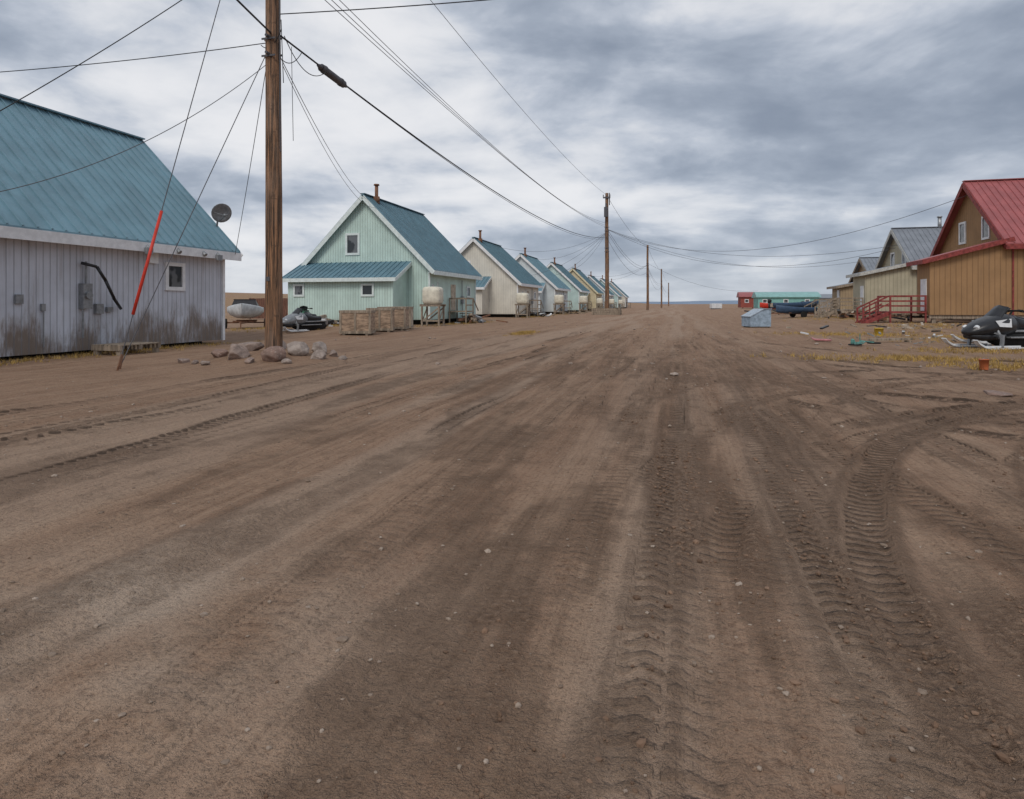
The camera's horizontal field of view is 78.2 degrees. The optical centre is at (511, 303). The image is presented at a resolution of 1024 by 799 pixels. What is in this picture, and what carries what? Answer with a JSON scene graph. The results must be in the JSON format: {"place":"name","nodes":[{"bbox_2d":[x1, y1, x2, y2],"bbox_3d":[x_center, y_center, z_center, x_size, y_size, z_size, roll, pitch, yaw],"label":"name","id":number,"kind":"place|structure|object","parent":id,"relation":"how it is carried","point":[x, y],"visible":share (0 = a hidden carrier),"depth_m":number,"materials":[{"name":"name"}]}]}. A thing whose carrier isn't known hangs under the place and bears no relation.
{"place":"outdoors","nodes":[
{"label":"outdoors","id":0,"kind":"place"},
{"bbox_2d":[0,292,1023,798],"bbox_3d":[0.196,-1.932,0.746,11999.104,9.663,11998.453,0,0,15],"label":"ground","id":1,"kind":"structure","parent":0,"point":[182,676],"depth_m":3.62,"materials":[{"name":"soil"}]},
{"bbox_2d":[0,341,201,358],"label":"foundation posts","id":2,"kind":"object","parent":1,"relation":"on","point":[70,352],"visible":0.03,"depth_m":18.66,"materials":[{"name":"wood"}]},
{"bbox_2d":[0,238,220,356],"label":"walls","id":3,"kind":"structure","parent":2,"relation":"on","point":[50,275],"depth_m":19.04,"materials":[{"name":"grey"}]},
{"bbox_2d":[14,261,112,346],"bbox_3d":[-12.686,-0.025,18.086,0.260,2.450,2.950,0,0,15],"label":"electric meter","id":4,"kind":"object","parent":3,"relation":"attached to","point":[85,295],"visible":1,"depth_m":18.49,"materials":[{"name":"grey metal"}]},
{"bbox_2d":[81,261,121,309],"bbox_3d":[-12.309,-0.527,19.072,0.379,1.431,1.409,0,0,15],"label":"fuel hose","id":5,"kind":"object","parent":4,"relation":"attached to","point":[100,272],"visible":1,"depth_m":18.90,"materials":[{"name":"black plastic"}]},
{"bbox_2d":[0,97,239,252],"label":"roof","id":6,"kind":"structure","parent":3,"relation":"on","point":[18,211],"depth_m":20.56,"materials":[{"name":"blue metal"}]},
{"bbox_2d":[0,93,239,251],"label":"roof ribs","id":7,"kind":"object","parent":6,"relation":"attached to","point":[25,103],"visible":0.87,"depth_m":21.08,"materials":[{"name":"metal"}]},
{"bbox_2d":[211,203,231,226],"bbox_3d":[-11.322,-3.325,24.483,0.870,1.094,0.751,0,0,7],"label":"satellite dish","id":8,"kind":"object","parent":6,"relation":"attached to","point":[221,212],"visible":0.97,"depth_m":24.44,"materials":[{"name":"grey metal"}]},
{"bbox_2d":[0,225,242,260],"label":"fascia","id":9,"kind":"structure","parent":3,"relation":"attached to","point":[42,235],"depth_m":18.62,"materials":[{"name":"wood"}]},
{"bbox_2d":[145,245,222,260],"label":"eave vents","id":10,"kind":"object","parent":9,"relation":"attached to","point":[219,257],"visible":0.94,"depth_m":22.58,"materials":[{"name":"grey metal"}]},
{"bbox_2d":[146,253,184,290],"bbox_3d":[-11.819,-1.080,21.627,0.160,1.240,1.640,0,0,15],"label":"window frame","id":11,"kind":"object","parent":3,"relation":"attached to","point":[154,258],"visible":0.91,"depth_m":21.68,"materials":[{"name":"wood"}]},
{"bbox_2d":[169,266,181,286],"bbox_3d":[-11.788,-0.950,22.012,0.021,0.790,0.710,0,0,15],"label":"window pane","id":12,"kind":"object","parent":11,"relation":"in","point":[175,276],"visible":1,"depth_m":22.04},
{"bbox_2d":[221,259,224,339],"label":"corner trim","id":13,"kind":"structure","parent":3,"relation":"attached to","point":[223,300],"depth_m":24.30,"materials":[{"name":"wood"}]},
{"bbox_2d":[91,342,160,355],"bbox_3d":[-11.578,1.370,18.959,1.020,0.360,1.500,0,0,15],"label":"wooden pallet","id":14,"kind":"object","parent":1,"relation":"on","point":[118,347],"visible":0.86,"depth_m":18.44,"materials":[{"name":"brown wood"}]},
{"bbox_2d":[228,344,249,359],"bbox_3d":[-7.034,1.285,16.223,0.537,0.536,0.739,0,0,-26],"label":"boulder","id":15,"kind":"object","parent":1,"relation":"on","point":[237,351],"visible":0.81,"depth_m":15.96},
{"bbox_2d":[225,299,264,328],"bbox_3d":[-16.057,0.612,37.867,2.440,1.775,4.980,0,0,-18],"label":"motor boat","id":16,"kind":"object","parent":1,"relation":"on","point":[245,308],"visible":0.9,"depth_m":37.05,"materials":[{"name":"white metal"}]},
{"bbox_2d":[238,341,263,350],"bbox_3d":[-7.285,1.224,17.588,0.717,0.332,0.533,0,0,-34],"label":"boulder","id":17,"kind":"object","parent":1,"relation":"on","point":[253,346],"visible":0.62,"depth_m":17.44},
{"bbox_2d":[249,297,287,319],"bbox_3d":[-22.261,0.550,60.067,5.485,2.300,0.170,0,0,-3],"label":"board fence","id":18,"kind":"object","parent":1,"relation":"on","point":[261,302],"visible":0.27,"depth_m":59.92,"materials":[{"name":"brown wood"}]},
{"bbox_2d":[261,0,282,348],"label":"utility pole","id":19,"kind":"object","parent":1,"relation":"on","point":[273,243],"visible":0.97,"depth_m":17.22,"materials":[{"name":"brown wood"}]},
{"bbox_2d":[0,0,181,110],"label":"power line","id":20,"kind":"object","parent":19,"relation":"attached to","point":[90,57],"visible":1,"depth_m":15.07,"materials":[{"name":"black metal"}]},
{"bbox_2d":[0,66,263,191],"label":"power line","id":21,"kind":"object","parent":19,"relation":"attached to","point":[136,145],"visible":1,"depth_m":15.45,"materials":[{"name":"grey metal"}]},
{"bbox_2d":[1,43,264,71],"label":"power line","id":22,"kind":"object","parent":19,"relation":"attached to","point":[134,59],"visible":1,"depth_m":17.76,"materials":[{"name":"black metal"}]},
{"bbox_2d":[122,0,219,353],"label":"guy wire","id":23,"kind":"object","parent":19,"relation":"attached to","point":[180,143],"visible":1,"depth_m":15.48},
{"bbox_2d":[131,210,162,314],"bbox_3d":[-8.564,-0.985,14.807,0.071,2.488,0.702,0,0,37],"label":"guy wire guard","id":24,"kind":"object","parent":23,"relation":"attached to","point":[147,263],"visible":1,"depth_m":14.78,"materials":[{"name":"red plastic"}]},
{"bbox_2d":[119,57,264,367],"bbox_3d":[-7.895,-2.800,16.000,0.022,8.608,3.712,0,0,41],"label":"guy wire","id":25,"kind":"object","parent":19,"relation":"attached to","point":[191,214],"visible":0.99,"depth_m":15.79,"materials":[{"name":"metal"}]},
{"bbox_2d":[281,0,486,14],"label":"power line","id":26,"kind":"object","parent":19,"relation":"attached to","point":[385,7],"visible":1,"depth_m":16.51,"materials":[{"name":"black metal"}]},
{"bbox_2d":[260,346,285,361],"bbox_3d":[-6.055,1.292,15.948,0.560,0.445,0.589,0,0,33],"label":"boulder","id":27,"kind":"object","parent":1,"relation":"on","point":[273,354],"visible":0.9,"depth_m":15.76,"materials":[{"name":"stone"}]},
{"bbox_2d":[287,341,309,355],"bbox_3d":[-5.738,1.214,16.902,0.599,0.423,0.598,0,0,-11],"label":"boulder","id":28,"kind":"object","parent":1,"relation":"on","point":[296,348],"visible":0.94,"depth_m":16.70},
{"bbox_2d":[283,308,327,331],"bbox_3d":[-10.333,0.764,31.029,1.092,1.164,3.011,0,0,30],"label":"snowmobile","id":29,"kind":"object","parent":1,"relation":"on","point":[297,319],"visible":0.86,"depth_m":30.72,"materials":[{"name":"plastic"}]},
{"bbox_2d":[310,350,326,359],"bbox_3d":[-5.099,1.352,16.588,0.415,0.285,0.298,0,0,-12],"label":"boulder","id":30,"kind":"object","parent":1,"relation":"on","point":[319,354],"visible":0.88,"depth_m":16.52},
{"bbox_2d":[311,341,326,352],"bbox_3d":[-5.416,1.282,17.747,0.422,0.440,0.514,0,0,-13],"label":"boulder","id":31,"kind":"object","parent":1,"relation":"on","point":[319,345],"visible":0.62,"depth_m":17.54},
{"bbox_2d":[339,310,375,335],"bbox_3d":[-7.350,0.931,29.997,1.500,1.250,1.255,0,0,-3],"label":"plywood crate","id":32,"kind":"object","parent":1,"relation":"on","point":[356,321],"visible":0.93,"depth_m":29.39,"materials":[{"name":"brown wood"}]},
{"bbox_2d":[366,308,394,331],"bbox_3d":[-6.750,0.865,32.398,1.350,1.300,1.255,0,0,-6],"label":"plywood crate","id":33,"kind":"object","parent":1,"relation":"on","point":[384,319],"visible":0.67,"depth_m":31.82,"materials":[{"name":"brown wood"}]},
{"bbox_2d":[377,307,408,330],"bbox_3d":[-6.500,0.844,34.597,1.550,1.350,1.355,0,0,-1],"label":"plywood crate","id":34,"kind":"object","parent":1,"relation":"on","point":[402,318],"visible":0.51,"depth_m":33.96,"materials":[{"name":"brown wood"}]},
{"bbox_2d":[332,318,467,324],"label":"foundation posts","id":35,"kind":"object","parent":1,"relation":"on","point":[418,322],"visible":0.04,"depth_m":47.04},
{"bbox_2d":[308,200,474,319],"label":"walls","id":36,"kind":"structure","parent":35,"relation":"on","point":[380,240],"depth_m":45.89,"materials":[{"name":"green"}]},
{"bbox_2d":[288,271,406,319],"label":"porch walls","id":37,"kind":"structure","parent":36,"relation":"attached to","point":[330,300],"depth_m":43.94,"materials":[{"name":"wood"}]},
{"bbox_2d":[283,261,411,277],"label":"porch roof","id":38,"kind":"structure","parent":37,"relation":"on","point":[352,269],"depth_m":44.69,"materials":[{"name":"metal"}]},
{"bbox_2d":[283,233,475,318],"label":"window frames and trim","id":39,"kind":"structure","parent":36,"relation":"attached to","point":[403,271],"depth_m":43.99,"materials":[{"name":"wood"}]},
{"bbox_2d":[295,235,468,295],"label":"window panes","id":40,"kind":"object","parent":39,"relation":"in","point":[352,243],"visible":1,"depth_m":46.09,"materials":[{"name":"glass"}]},
{"bbox_2d":[300,195,482,279],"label":"fascia","id":41,"kind":"structure","parent":36,"relation":"attached to","point":[388,225],"depth_m":45.59,"materials":[{"name":"wood"}]},
{"bbox_2d":[361,194,481,276],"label":"roof","id":42,"kind":"structure","parent":36,"relation":"on","point":[424,240],"depth_m":49.14,"materials":[{"name":"blue metal"}]},
{"bbox_2d":[305,193,481,275],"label":"roof ribs","id":43,"kind":"object","parent":42,"relation":"attached to","point":[437,237],"visible":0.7,"depth_m":49.62,"materials":[{"name":"metal"}]},
{"bbox_2d":[420,282,445,325],"bbox_3d":[-5.354,0.050,42.643,1.517,3.079,1.107,0,0,15],"label":"fuel tank","id":44,"kind":"object","parent":1,"relation":"on","point":[432,296],"visible":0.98,"depth_m":42.20,"materials":[{"name":"white plastic"}]},
{"bbox_2d":[449,298,478,323],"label":"stairs and landing","id":45,"kind":"structure","parent":1,"relation":"on","point":[466,305],"depth_m":48.45,"materials":[{"name":"grey wood"}]},
{"bbox_2d":[476,285,487,313],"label":"porch walls","id":46,"kind":"structure","parent":1,"relation":"on","point":[482,300],"depth_m":68.10,"materials":[{"name":"wood"}]},
{"bbox_2d":[456,313,507,323],"bbox_3d":[-2.393,1.133,49.593,4.088,0.791,3.612,0,0,-2],"label":"lumber pile","id":47,"kind":"object","parent":1,"relation":"on","point":[470,317],"visible":0.9,"depth_m":48.89,"materials":[{"name":"wood"}]},
{"bbox_2d":[476,314,533,316],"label":"foundation posts","id":48,"kind":"object","parent":1,"relation":"on","point":[501,315],"visible":0.15,"depth_m":70.45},
{"bbox_2d":[461,242,537,313],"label":"walls","id":49,"kind":"structure","parent":48,"relation":"on","point":[502,288],"depth_m":70.04,"materials":[{"name":"beige"}]},
{"bbox_2d":[472,238,541,285],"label":"roof","id":50,"kind":"structure","parent":49,"relation":"on","point":[509,264],"depth_m":73.00,"materials":[{"name":"blue metal"}]},
{"bbox_2d":[459,239,542,287],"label":"fascia","id":51,"kind":"structure","parent":50,"relation":"attached to","point":[494,260],"depth_m":69.79,"materials":[{"name":"wood"}]},
{"bbox_2d":[472,237,541,284],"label":"roof ribs","id":52,"kind":"object","parent":50,"relation":"attached to","point":[504,262],"visible":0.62,"depth_m":74.51,"materials":[{"name":"metal"}]},
{"bbox_2d":[515,291,530,317],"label":"fuel tank","id":53,"kind":"object","parent":1,"relation":"on","point":[522,298],"visible":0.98,"depth_m":66.98,"materials":[{"name":"white plastic"}]},
{"bbox_2d":[28,374,1023,798],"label":"dirt clods","id":54,"kind":"object","parent":1,"relation":"on","point":[836,788],"visible":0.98,"depth_m":2.90,"materials":[{"name":"soil"}]},
{"bbox_2d":[553,294,564,314],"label":"fuel tank","id":55,"kind":"object","parent":1,"relation":"on","point":[559,299],"visible":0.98,"depth_m":87.81,"materials":[{"name":"white plastic"}]},
{"bbox_2d":[603,193,609,310],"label":"utility pole","id":56,"kind":"object","parent":1,"relation":"on","point":[606,197],"visible":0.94,"depth_m":85.77,"materials":[{"name":"brown wood"}]},
{"bbox_2d":[280,35,604,238],"bbox_3d":[3.280,-7.772,51.700,0.052,2.701,71.278,0,0,16],"label":"power line","id":57,"kind":"object","parent":56,"relation":"attached to","point":[298,49],"visible":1,"depth_m":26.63,"materials":[{"name":"black metal"}]},
{"bbox_2d":[317,64,347,87],"bbox_3d":[-5.674,-7.201,19.938,0.261,0.327,1.673,0,0,16],"label":"cable splice enclosure","id":58,"kind":"object","parent":57,"relation":"attached to","point":[334,77],"visible":0.99,"depth_m":19.78,"materials":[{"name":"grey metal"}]},
{"bbox_2d":[325,0,606,227],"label":"power line","id":59,"kind":"object","parent":56,"relation":"attached to","point":[434,97],"visible":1,"depth_m":26.70,"materials":[{"name":"grey metal"}]},
{"bbox_2d":[332,0,606,225],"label":"power line","id":60,"kind":"object","parent":56,"relation":"attached to","point":[438,98],"visible":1,"depth_m":27.28,"materials":[{"name":"grey metal"}]},
{"bbox_2d":[339,0,603,222],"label":"power line","id":61,"kind":"object","parent":56,"relation":"attached to","point":[441,98],"visible":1,"depth_m":27.47,"materials":[{"name":"grey metal"}]},
{"bbox_2d":[591,308,621,314],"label":"pole crib","id":62,"kind":"object","parent":1,"relation":"on","point":[602,311],"visible":0.98,"depth_m":84.59,"materials":[{"name":"brown wood"}]},
{"bbox_2d":[205,319,1020,390],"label":"roadside stones","id":63,"kind":"object","parent":1,"relation":"on","point":[672,374],"visible":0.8,"depth_m":19.99,"materials":[{"name":"stone"}]},
{"bbox_2d":[646,245,648,309],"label":"utility pole","id":64,"kind":"object","parent":1,"relation":"on","point":[647,280],"visible":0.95,"depth_m":144.61,"materials":[{"name":"brown wood"}]},
{"bbox_2d":[741,309,770,327],"bbox_3d":[15.496,0.948,39.999,1.481,1.288,1.196,0,0,-9],"label":"blue storage box","id":65,"kind":"object","parent":1,"relation":"on","point":[756,318],"visible":0.85,"depth_m":39.50,"materials":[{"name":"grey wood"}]},
{"bbox_2d":[752,292,820,308],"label":"teal hall","id":66,"kind":"structure","parent":1,"relation":"on","point":[777,297],"depth_m":145.10,"materials":[{"name":"metal"}]},
{"bbox_2d":[771,303,816,316],"bbox_3d":[27.662,0.614,61.976,4.980,1.470,1.940,0,0,-10],"label":"motor boat","id":67,"kind":"object","parent":1,"relation":"on","point":[794,311],"visible":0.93,"depth_m":61.46,"materials":[{"name":"blue wood"}]},
{"bbox_2d":[813,298,862,317],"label":"stairs and deck","id":68,"kind":"structure","parent":1,"relation":"on","point":[831,311],"depth_m":56.61,"materials":[{"name":"brown wood"}]},
{"bbox_2d":[828,309,874,317],"bbox_3d":[28.470,0.860,53.478,3.439,0.852,4.770,0,0,15],"label":"lumber pile","id":69,"kind":"object","parent":1,"relation":"on","point":[842,314],"visible":0.69,"depth_m":52.61,"materials":[{"name":"brown wood"}]},
{"bbox_2d":[786,322,961,331],"bbox_3d":[20.601,1.151,32.588,10.122,0.371,6.203,0,0,-15],"label":"scattered debris","id":70,"kind":"object","parent":1,"relation":"on","point":[906,326],"visible":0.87,"depth_m":32.64,"materials":[{"name":"multicoloured wood"}]},
{"bbox_2d":[868,338,912,341],"bbox_3d":[14.798,1.430,24.625,1.808,0.180,0.303,0,0,-8],"label":"timber plank","id":71,"kind":"object","parent":1,"relation":"on","point":[885,339],"visible":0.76,"depth_m":24.56,"materials":[{"name":"brown wood"}]},
{"bbox_2d":[855,295,926,323],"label":"stairs and deck","id":72,"kind":"structure","parent":1,"relation":"on","point":[877,315],"depth_m":41.06,"materials":[{"name":"red paint"}]},
{"bbox_2d":[865,312,928,317],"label":"foundation posts","id":73,"kind":"object","parent":1,"relation":"on","point":[906,314],"visible":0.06,"depth_m":54.82,"materials":[{"name":"brown wood"}]},
{"bbox_2d":[853,266,916,311],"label":"porch walls","id":74,"kind":"structure","parent":73,"relation":"on","point":[900,281],"depth_m":54.97,"materials":[{"name":"wood"}]},
{"bbox_2d":[846,263,905,277],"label":"fascia trim","id":75,"kind":"structure","parent":74,"relation":"attached to","point":[878,270],"depth_m":54.84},
{"bbox_2d":[881,238,901,267],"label":"walls","id":76,"kind":"structure","parent":73,"relation":"on","point":[898,255],"depth_m":59.99,"materials":[{"name":"beige"}]},
{"bbox_2d":[875,229,916,269],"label":"fascia","id":77,"kind":"structure","parent":76,"relation":"attached to","point":[901,249],"depth_m":58.37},
{"bbox_2d":[877,227,941,268],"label":"roof","id":78,"kind":"structure","parent":76,"relation":"on","point":[914,245],"depth_m":57.37,"materials":[{"name":"grey metal"}]},
{"bbox_2d":[892,226,942,261],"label":"roof ribs","id":79,"kind":"object","parent":78,"relation":"on","point":[917,238],"visible":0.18,"depth_m":57.39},
{"bbox_2d":[929,315,1023,322],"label":"foundation posts","id":80,"kind":"object","parent":1,"relation":"on","point":[946,317],"visible":0.27,"depth_m":39.74,"materials":[{"name":"brown wood"}]},
{"bbox_2d":[917,244,1011,314],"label":"porch walls","id":81,"kind":"structure","parent":80,"relation":"on","point":[978,282],"depth_m":39.43,"materials":[{"name":"wood"}]},
{"bbox_2d":[920,279,926,310],"bbox_3d":[26.736,-0.575,40.930,0.050,2.050,0.950,0,0,15],"label":"door","id":82,"kind":"structure","parent":81,"relation":"attached to","point":[923,286],"depth_m":41.05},
{"bbox_2d":[906,237,1015,314],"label":"fascia trim","id":83,"kind":"structure","parent":81,"relation":"attached to","point":[968,250],"depth_m":39.01,"materials":[{"name":"wood"}]},
{"bbox_2d":[939,194,1023,314],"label":"walls","id":84,"kind":"structure","parent":80,"relation":"on","point":[969,214],"depth_m":43.73,"materials":[{"name":"wood"}]},
{"bbox_2d":[959,217,989,244],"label":"window frames","id":85,"kind":"structure","parent":84,"relation":"attached to","point":[982,238],"depth_m":44.99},
{"bbox_2d":[960,218,987,242],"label":"window panes","id":86,"kind":"object","parent":85,"relation":"in","point":[985,229],"visible":0.55,"depth_m":42.40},
{"bbox_2d":[930,183,1023,256],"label":"fascia","id":87,"kind":"structure","parent":84,"relation":"attached to","point":[989,222],"depth_m":42.42,"materials":[{"name":"red paint"}]},
{"bbox_2d":[933,179,1023,255],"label":"roof","id":88,"kind":"structure","parent":84,"relation":"on","point":[1017,230],"depth_m":42.13,"materials":[{"name":"red metal"}]},
{"bbox_2d":[962,178,1023,242],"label":"roof ribs","id":89,"kind":"object","parent":88,"relation":"attached to","point":[1010,179],"visible":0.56,"depth_m":41.95,"materials":[{"name":"metal"}]},
{"bbox_2d":[941,305,1023,348],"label":"snowmobile","id":90,"kind":"object","parent":1,"relation":"on","point":[997,326],"visible":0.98,"depth_m":20.91,"materials":[{"name":"plastic"}]},
{"bbox_2d":[983,390,1012,395],"bbox_3d":[8.015,1.485,10.418,0.339,0.086,0.656,0,0,21],"label":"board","id":91,"kind":"object","parent":1,"relation":"on","point":[994,393],"visible":0.91,"depth_m":10.29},
{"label":"foundation posts","id":92,"kind":"object","parent":1,"relation":"on","visible":0},
{"bbox_2d":[832,285,852,308],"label":"porch walls","id":93,"kind":"structure","parent":92,"relation":"on","point":[846,292],"depth_m":71.74,"materials":[{"name":"wood"}]},
{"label":"walls","id":94,"kind":"object","parent":92,"relation":"on","visible":0},
{"bbox_2d":[850,257,878,281],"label":"roof","id":95,"kind":"structure","parent":94,"relation":"on","point":[865,264],"depth_m":74.23,"materials":[{"name":"grey metal"}]},
{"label":"boat rack","id":96,"kind":"object","parent":1,"relation":"on","visible":0},
{"bbox_2d":[767,299,818,308],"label":"canoe","id":97,"kind":"object","parent":96,"relation":"on","point":[793,304],"visible":0.6,"depth_m":73.40,"materials":[{"name":"blue wood"}]},
{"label":"foundation posts","id":98,"kind":"object","parent":1,"relation":"on","visible":0},
{"bbox_2d":[516,257,566,311],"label":"walls","id":99,"kind":"structure","parent":98,"relation":"on","point":[548,298],"depth_m":90.82,"materials":[{"name":"wood"}]},
{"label":"foundation posts","id":100,"kind":"object","parent":1,"relation":"on","visible":0},
{"bbox_2d":[548,265,586,309],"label":"walls","id":101,"kind":"structure","parent":100,"relation":"on","point":[574,294],"depth_m":113.08,"materials":[{"name":"teal"}]},
{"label":"foundation posts","id":102,"kind":"object","parent":1,"relation":"on","visible":0},
{"bbox_2d":[570,270,600,308],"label":"walls","id":103,"kind":"structure","parent":102,"relation":"on","point":[593,295],"depth_m":136.21,"materials":[{"name":"yellow"}]},
{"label":"foundation posts","id":104,"kind":"object","parent":1,"relation":"on","visible":0},
{"bbox_2d":[738,297,752,307],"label":"walls","id":105,"kind":"structure","parent":104,"relation":"on","point":[741,303],"depth_m":167.76,"materials":[{"name":"red"}]},
{"bbox_2d":[0,311,1023,371],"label":"grass","id":106,"kind":"structure","parent":0,"point":[1001,366],"depth_m":18.66,"materials":[{"name":"plant"}]},
{"bbox_2d":[0,0,1023,301],"label":"sky","id":107,"kind":"structure","parent":0,"point":[719,127],"materials":[{"name":"grey"}]},
{"bbox_2d":[519,253,569,288],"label":"roof ribs","id":108,"kind":"object","parent":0,"point":[555,280],"visible":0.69,"depth_m":95.54,"materials":[{"name":"metal"}]},
{"bbox_2d":[546,262,588,290],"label":"roof ribs","id":109,"kind":"object","parent":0,"point":[573,279],"visible":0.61,"depth_m":117.67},
{"bbox_2d":[573,268,602,292],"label":"roof ribs","id":110,"kind":"object","parent":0,"point":[588,280],"visible":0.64,"depth_m":140.96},
{"bbox_2d":[631,300,737,303],"bbox_3d":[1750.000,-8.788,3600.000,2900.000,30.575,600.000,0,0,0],"label":"hills","id":111,"kind":"structure","parent":0,"point":[710,302],"depth_m":3490.82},
{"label":"roof","id":112,"kind":"object","parent":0,"visible":0},
{"bbox_2d":[515,254,570,291],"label":"fascia","id":113,"kind":"structure","parent":112,"relation":"attached to","point":[538,271],"depth_m":90.78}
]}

